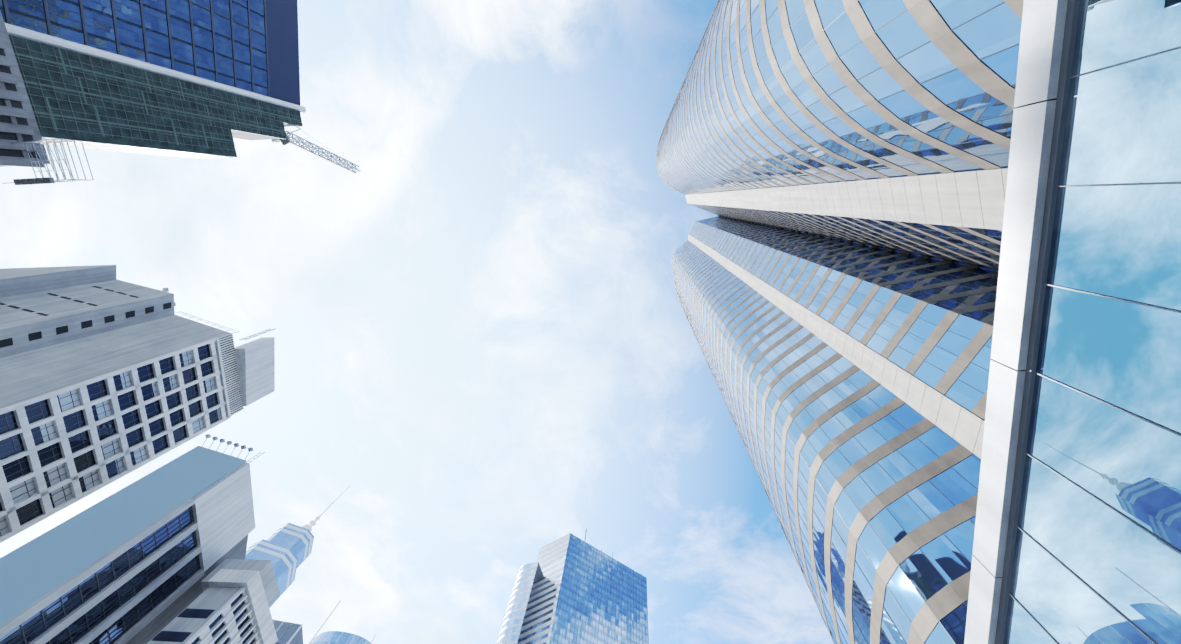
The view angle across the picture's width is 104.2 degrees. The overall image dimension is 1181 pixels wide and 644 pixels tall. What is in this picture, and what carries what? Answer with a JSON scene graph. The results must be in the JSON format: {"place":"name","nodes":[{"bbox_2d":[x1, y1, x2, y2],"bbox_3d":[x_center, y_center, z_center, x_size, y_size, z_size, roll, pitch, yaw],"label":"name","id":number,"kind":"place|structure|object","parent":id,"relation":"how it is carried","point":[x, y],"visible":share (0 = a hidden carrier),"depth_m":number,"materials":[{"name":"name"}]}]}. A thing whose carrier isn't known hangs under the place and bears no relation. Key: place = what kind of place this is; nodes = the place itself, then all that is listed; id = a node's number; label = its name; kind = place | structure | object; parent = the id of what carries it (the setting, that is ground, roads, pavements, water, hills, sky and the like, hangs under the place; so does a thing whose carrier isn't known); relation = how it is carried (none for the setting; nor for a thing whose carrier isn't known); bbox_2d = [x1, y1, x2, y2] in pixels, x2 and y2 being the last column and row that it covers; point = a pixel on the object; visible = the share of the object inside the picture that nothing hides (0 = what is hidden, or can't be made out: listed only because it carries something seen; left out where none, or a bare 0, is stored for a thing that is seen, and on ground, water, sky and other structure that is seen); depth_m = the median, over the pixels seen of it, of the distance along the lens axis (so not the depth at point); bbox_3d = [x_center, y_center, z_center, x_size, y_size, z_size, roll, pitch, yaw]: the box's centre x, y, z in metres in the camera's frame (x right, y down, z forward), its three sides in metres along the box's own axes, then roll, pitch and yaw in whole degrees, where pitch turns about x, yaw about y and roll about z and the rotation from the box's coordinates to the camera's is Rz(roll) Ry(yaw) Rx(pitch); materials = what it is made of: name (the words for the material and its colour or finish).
{"place":"outdoors","nodes":[
{"label":"outdoors","id":0,"kind":"place"},
{"bbox_2d":[0,11,49,167],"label":"concrete slab tower","id":1,"kind":"structure","parent":0,"point":[18,122],"depth_m":68.77,"materials":[{"name":"grey concrete"}]},
{"bbox_2d":[3,139,93,184],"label":"pergola","id":2,"kind":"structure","parent":1,"relation":"attached to","point":[42,180],"depth_m":68.45,"materials":[{"name":"silver metal"}]},
{"bbox_2d":[0,434,264,643],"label":"billboard building","id":3,"kind":"structure","parent":0,"point":[138,561],"depth_m":59.10,"materials":[{"name":"grey concrete"}]},
{"bbox_2d":[0,265,274,542],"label":"building","id":4,"kind":"structure","parent":0,"point":[107,377],"depth_m":71.17,"materials":[{"name":"white concrete"}]},
{"bbox_2d":[0,0,305,112],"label":"skyscraper","id":5,"kind":"structure","parent":0,"point":[248,48],"depth_m":106.56,"materials":[{"name":"blue glass"}]},
{"bbox_2d":[147,559,279,643],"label":"building","id":6,"kind":"structure","parent":0,"point":[233,601],"depth_m":63.89,"materials":[{"name":"grey concrete"}]},
{"bbox_2d":[272,619,302,643],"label":"building","id":7,"kind":"structure","parent":0,"point":[288,633],"depth_m":124.49,"materials":[{"name":"blue glass"}]},
{"bbox_2d":[245,486,349,607],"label":"skyscraper with spire","id":8,"kind":"structure","parent":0,"point":[286,549],"depth_m":342.08,"materials":[{"name":"blue glass"}]},
{"bbox_2d":[309,600,340,643],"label":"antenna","id":9,"kind":"object","parent":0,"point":[324,622],"visible":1,"depth_m":170.10,"materials":[{"name":"grey metal"}]},
{"bbox_2d":[0,0,833,643],"label":"sky","id":10,"kind":"structure","parent":0,"point":[483,334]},
{"bbox_2d":[656,0,1023,643],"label":"exchange square towers","id":11,"kind":"structure","parent":0,"point":[839,168],"depth_m":35.47,"materials":[{"name":"blue glass"}]},
{"bbox_2d":[964,0,1180,643],"bbox_3d":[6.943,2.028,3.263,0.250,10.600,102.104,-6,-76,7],"label":"glass building","id":12,"kind":"structure","parent":0,"point":[1077,535],"depth_m":6.65,"materials":[{"name":"blue glass"}]},
{"label":"ground","id":13,"kind":"structure","parent":0,"visible":0},
{"bbox_2d":[8,34,302,158],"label":"skyscraper","id":14,"kind":"structure","parent":13,"relation":"on","point":[91,102],"depth_m":95.09,"materials":[{"name":"teal glass"}]},
{"bbox_2d":[271,126,360,173],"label":"tower crane","id":15,"kind":"object","parent":13,"relation":"on","point":[288,139],"visible":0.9,"depth_m":163.73,"materials":[{"name":"silver metal"}]},
{"bbox_2d":[310,631,375,643],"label":"rounded glass block","id":16,"kind":"structure","parent":13,"relation":"on","point":[333,637],"depth_m":157.68,"materials":[{"name":"blue glass"}]},
{"bbox_2d":[496,533,648,643],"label":"blue glass tower","id":17,"kind":"structure","parent":13,"relation":"on","point":[569,588],"depth_m":206.28,"materials":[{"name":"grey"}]},
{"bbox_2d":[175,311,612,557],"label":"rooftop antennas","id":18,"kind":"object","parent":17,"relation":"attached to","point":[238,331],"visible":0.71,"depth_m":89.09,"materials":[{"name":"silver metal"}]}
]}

